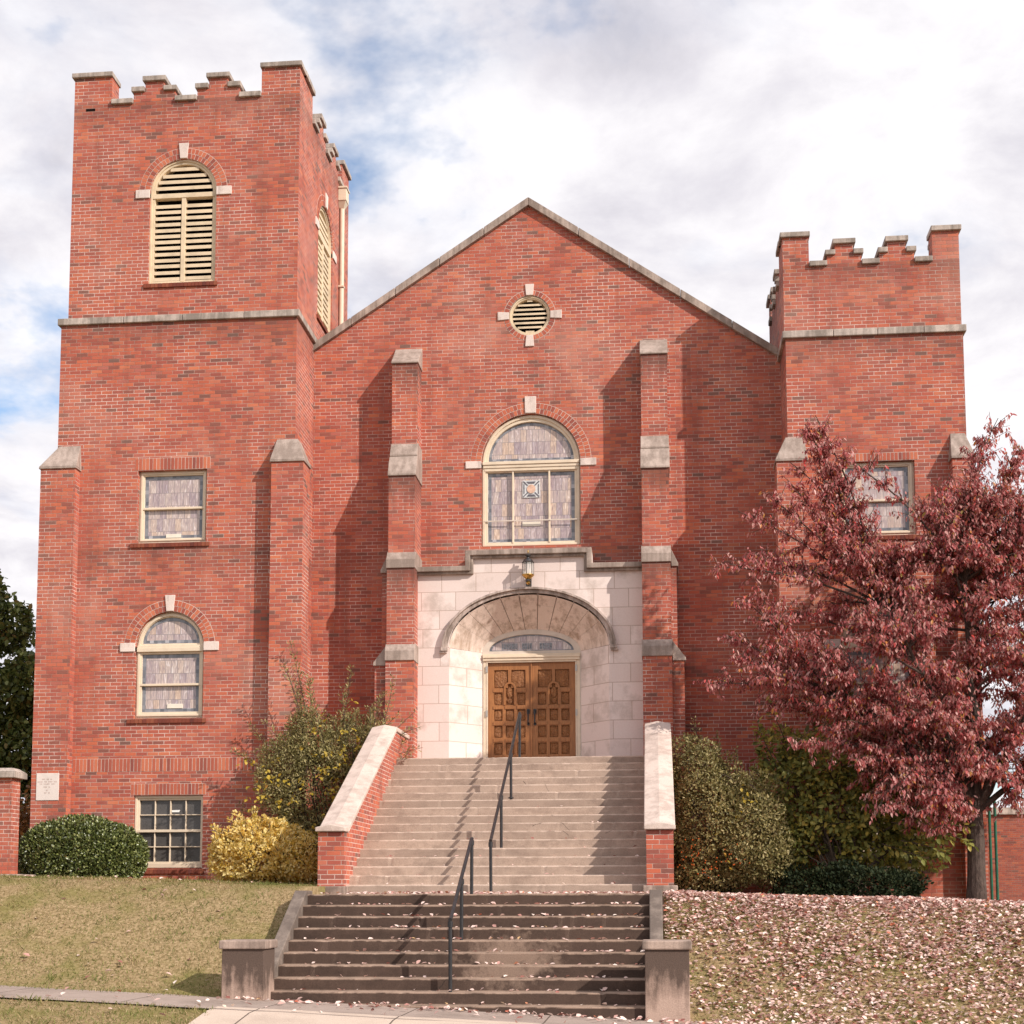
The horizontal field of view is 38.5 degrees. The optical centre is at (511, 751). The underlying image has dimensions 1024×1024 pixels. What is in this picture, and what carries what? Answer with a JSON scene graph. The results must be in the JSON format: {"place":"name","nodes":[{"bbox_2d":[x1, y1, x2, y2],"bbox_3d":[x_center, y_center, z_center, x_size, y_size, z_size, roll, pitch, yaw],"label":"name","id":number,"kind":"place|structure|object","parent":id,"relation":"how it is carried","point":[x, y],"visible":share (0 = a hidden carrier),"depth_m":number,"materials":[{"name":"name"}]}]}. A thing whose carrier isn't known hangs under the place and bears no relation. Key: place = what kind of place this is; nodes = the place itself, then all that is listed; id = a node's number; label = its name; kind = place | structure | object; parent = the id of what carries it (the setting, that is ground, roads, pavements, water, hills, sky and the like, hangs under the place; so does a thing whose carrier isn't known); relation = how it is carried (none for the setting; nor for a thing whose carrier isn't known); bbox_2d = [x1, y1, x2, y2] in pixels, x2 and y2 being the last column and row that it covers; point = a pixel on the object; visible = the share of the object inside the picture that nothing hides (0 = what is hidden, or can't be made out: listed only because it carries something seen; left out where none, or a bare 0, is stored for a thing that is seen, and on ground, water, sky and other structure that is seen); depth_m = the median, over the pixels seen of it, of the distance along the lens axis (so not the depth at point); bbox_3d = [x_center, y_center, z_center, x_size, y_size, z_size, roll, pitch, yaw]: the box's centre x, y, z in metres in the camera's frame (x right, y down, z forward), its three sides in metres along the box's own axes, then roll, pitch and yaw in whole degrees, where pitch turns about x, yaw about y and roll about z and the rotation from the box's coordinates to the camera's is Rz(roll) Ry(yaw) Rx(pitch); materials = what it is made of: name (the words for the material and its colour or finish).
{"place":"outdoors","nodes":[
{"label":"outdoors","id":0,"kind":"place"},
{"bbox_2d":[0,985,714,1023],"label":"sidewalk","id":1,"kind":"structure","parent":0,"point":[174,1000],"depth_m":16.02,"materials":[{"name":"grey concrete"}]},
{"bbox_2d":[0,875,715,1023],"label":"scattered leaves","id":2,"kind":"object","parent":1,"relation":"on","point":[445,1008],"visible":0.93,"depth_m":16.25,"materials":[{"name":"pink plant"}]},
{"bbox_2d":[0,873,1023,1023],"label":"ground","id":3,"kind":"structure","parent":0,"point":[177,945],"depth_m":18.00,"materials":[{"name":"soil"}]},
{"bbox_2d":[0,569,35,840],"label":"leafy tree","id":4,"kind":"object","parent":3,"relation":"on","point":[16,712],"visible":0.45,"depth_m":36.33,"materials":[{"name":"green plant"}]},
{"bbox_2d":[0,768,35,875],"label":"brick pier","id":5,"kind":"structure","parent":3,"relation":"on","point":[10,778],"depth_m":24.35,"materials":[{"name":"red brick"}]},
{"bbox_2d":[18,785,30,873],"bbox_3d":[-10.544,1.844,32.639,2.805,2.214,1.752,-1,-6,6],"label":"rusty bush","id":6,"kind":"object","parent":3,"relation":"on","point":[25,817],"visible":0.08,"depth_m":32.36,"materials":[{"name":"brown plant"}]},
{"bbox_2d":[18,813,150,877],"bbox_3d":[-7.378,1.649,25.157,2.334,1.223,1.348,-1,-6,6],"label":"clipped hedge","id":7,"kind":"object","parent":3,"relation":"on","point":[98,846],"visible":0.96,"depth_m":24.75,"materials":[{"name":"green plant"}]},
{"bbox_2d":[219,939,277,1000],"bbox_3d":[-3.038,2.781,16.892,0.550,1.225,0.540,-1,-6,6],"label":"stair pedestal","id":8,"kind":"object","parent":3,"relation":"on","point":[247,967],"visible":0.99,"depth_m":16.68,"materials":[{"name":"concrete"}]},
{"bbox_2d":[204,805,317,883],"bbox_3d":[-4.149,1.598,24.642,2.029,1.407,1.416,-1,-6,6],"label":"golden shrub","id":9,"kind":"object","parent":3,"relation":"on","point":[283,846],"visible":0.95,"depth_m":24.40,"materials":[{"name":"yellow plant"}]},
{"bbox_2d":[230,640,422,884],"bbox_3d":[-3.239,0.187,25.542,3.397,4.434,2.037,-1,-6,6],"label":"tall firethorn","id":10,"kind":"object","parent":3,"relation":"on","point":[306,757],"visible":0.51,"depth_m":25.50,"materials":[{"name":"green plant"}]},
{"bbox_2d":[189,1006,538,1023],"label":"entrance walk","id":11,"kind":"structure","parent":3,"relation":"on","point":[226,1015],"depth_m":14.99,"materials":[{"name":"concrete"}]},
{"bbox_2d":[271,890,663,1019],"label":"street steps","id":12,"kind":"structure","parent":3,"relation":"on","point":[295,951],"depth_m":17.63,"materials":[{"name":"concrete"}]},
{"bbox_2d":[448,837,473,991],"bbox_3d":[-0.616,1.954,17.939,0.092,1.907,2.092,-1,-6,6],"label":"handrail","id":13,"kind":"object","parent":12,"relation":"on","point":[470,849],"visible":0.93,"depth_m":17.89,"materials":[{"name":"black metal"}]},
{"bbox_2d":[294,805,648,1005],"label":"step leaves","id":14,"kind":"object","parent":12,"relation":"on","point":[488,892],"visible":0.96,"depth_m":18.48,"materials":[{"name":"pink plant"}]},
{"bbox_2d":[315,721,677,894],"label":"front staircase","id":15,"kind":"structure","parent":3,"relation":"on","point":[449,805],"depth_m":22.54,"materials":[{"name":"concrete"}]},
{"bbox_2d":[488,712,521,893],"bbox_3d":[-0.082,0.674,22.987,0.092,3.192,4.642,-1,-6,6],"label":"handrail","id":16,"kind":"object","parent":15,"relation":"on","point":[509,761],"visible":0.89,"depth_m":22.14,"materials":[{"name":"black metal"}]},
{"bbox_2d":[30,60,988,899],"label":"brick church","id":17,"kind":"structure","parent":3,"relation":"on","point":[260,458],"depth_m":27.20,"materials":[{"name":"red brick"}]},
{"bbox_2d":[131,783,205,873],"bbox_3d":[-6.191,1.381,26.384,1.430,1.615,0.205,-1,-6,6],"label":"basement window","id":18,"kind":"structure","parent":17,"relation":"in","point":[171,823],"depth_m":26.41,"materials":[{"name":"beige paint"}]},
{"bbox_2d":[120,595,218,723],"bbox_3d":[-6.212,-1.679,26.695,1.840,2.345,0.215,-1,-6,6],"label":"arched window","id":19,"kind":"structure","parent":17,"relation":"in","point":[171,646],"depth_m":26.71,"materials":[{"name":"beige paint"}]},
{"bbox_2d":[130,456,210,547],"bbox_3d":[-6.253,-4.569,26.986,1.490,1.675,0.215,-1,-6,6],"label":"sash window","id":20,"kind":"structure","parent":17,"relation":"in","point":[172,504],"depth_m":27.02,"materials":[{"name":"beige paint"}]},
{"bbox_2d":[488,663,530,757],"bbox_3d":[-0.045,-0.680,27.520,0.818,2.005,0.149,-1,-6,6],"label":"door","id":21,"kind":"structure","parent":17,"relation":"in","point":[509,684],"depth_m":27.57,"materials":[{"name":"brown wood"}]},
{"bbox_2d":[522,551,533,586],"bbox_3d":[0.298,-3.378,26.994,0.236,0.670,0.294,-1,-6,6],"label":"wall lantern","id":22,"kind":"object","parent":17,"relation":"attached to","point":[529,575],"depth_m":26.93,"materials":[{"name":"black metal"}]},
{"bbox_2d":[532,662,575,756],"bbox_3d":[0.777,-0.689,27.441,0.818,2.005,0.149,-1,-6,6],"label":"door","id":23,"kind":"structure","parent":17,"relation":"in","point":[553,683],"depth_m":27.49,"materials":[{"name":"brown wood"}]},
{"bbox_2d":[824,595,932,722],"bbox_3d":[6.413,-1.672,25.712,1.860,2.365,0.215,-1,-6,6],"label":"arched window","id":24,"kind":"structure","parent":17,"relation":"in","point":[835,639],"depth_m":25.75,"materials":[{"name":"beige paint"}]},
{"bbox_2d":[836,452,920,540],"bbox_3d":[6.442,-4.503,25.991,1.490,1.575,0.215,-1,-6,6],"label":"sash window","id":25,"kind":"structure","parent":17,"relation":"in","point":[891,527],"depth_m":26.00,"materials":[{"name":"beige paint"}]},
{"bbox_2d":[844,786,925,878],"bbox_3d":[6.404,1.388,25.404,1.430,1.615,0.205,-1,-6,6],"label":"window","id":26,"kind":"structure","parent":17,"relation":"in","point":[879,822],"depth_m":25.41,"materials":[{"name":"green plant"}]},
{"bbox_2d":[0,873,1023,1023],"bbox_3d":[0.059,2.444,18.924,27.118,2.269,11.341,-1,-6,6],"label":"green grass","id":27,"kind":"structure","parent":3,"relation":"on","point":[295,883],"depth_m":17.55,"materials":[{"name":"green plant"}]},
{"bbox_2d":[642,939,691,1022],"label":"stair pedestal","id":28,"kind":"object","parent":3,"relation":"on","point":[667,981],"visible":1,"depth_m":16.21,"materials":[{"name":"concrete"}]},
{"bbox_2d":[671,715,800,892],"bbox_3d":[3.436,0.921,24.075,2.532,3.074,1.840,-1,-6,6],"label":"berried firethorn","id":29,"kind":"object","parent":3,"relation":"on","point":[733,847],"visible":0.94,"depth_m":23.66,"materials":[{"name":"green plant"}]},
{"bbox_2d":[662,889,1023,1023],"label":"fallen leaves","id":30,"kind":"object","parent":3,"relation":"on","point":[890,899],"visible":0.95,"depth_m":17.92,"materials":[{"name":"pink plant"}]},
{"bbox_2d":[766,858,933,896],"bbox_3d":[5.327,2.075,23.289,2.610,0.774,1.609,-1,-6,6],"label":"evergreen","id":31,"kind":"object","parent":3,"relation":"on","point":[823,881],"visible":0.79,"depth_m":22.97,"materials":[{"name":"green plant"}]},
{"bbox_2d":[692,413,1023,899],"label":"red dogwood","id":32,"kind":"object","parent":3,"relation":"on","point":[965,544],"visible":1,"depth_m":23.49,"materials":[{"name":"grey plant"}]},
{"bbox_2d":[747,679,978,895],"bbox_3d":[5.637,0.643,24.225,3.654,3.793,1.863,-1,-6,6],"label":"broad leaved shrub","id":33,"kind":"object","parent":3,"relation":"on","point":[845,834],"visible":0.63,"depth_m":23.96,"materials":[{"name":"green plant"}]},
{"bbox_2d":[988,797,993,899],"bbox_3d":[8.367,1.750,25.663,0.064,1.990,0.061,-1,-6,6],"label":"fence post","id":34,"kind":"object","parent":3,"relation":"on","point":[990,856],"visible":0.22,"depth_m":25.64,"materials":[{"name":"green metal"}]},
{"bbox_2d":[993,801,998,899],"bbox_3d":[8.462,1.752,25.654,0.064,1.990,0.061,-1,-6,6],"label":"fence post","id":35,"kind":"object","parent":3,"relation":"on","point":[996,856],"visible":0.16,"depth_m":25.63,"materials":[{"name":"green metal"}]},
{"bbox_2d":[986,807,1023,900],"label":"annex building","id":36,"kind":"structure","parent":3,"relation":"on","point":[1010,836],"depth_m":48.54,"materials":[{"name":"brick"}]},
{"bbox_2d":[0,0,1023,806],"label":"sky","id":37,"kind":"structure","parent":0,"point":[683,137],"materials":[{"name":"white"}]}
]}

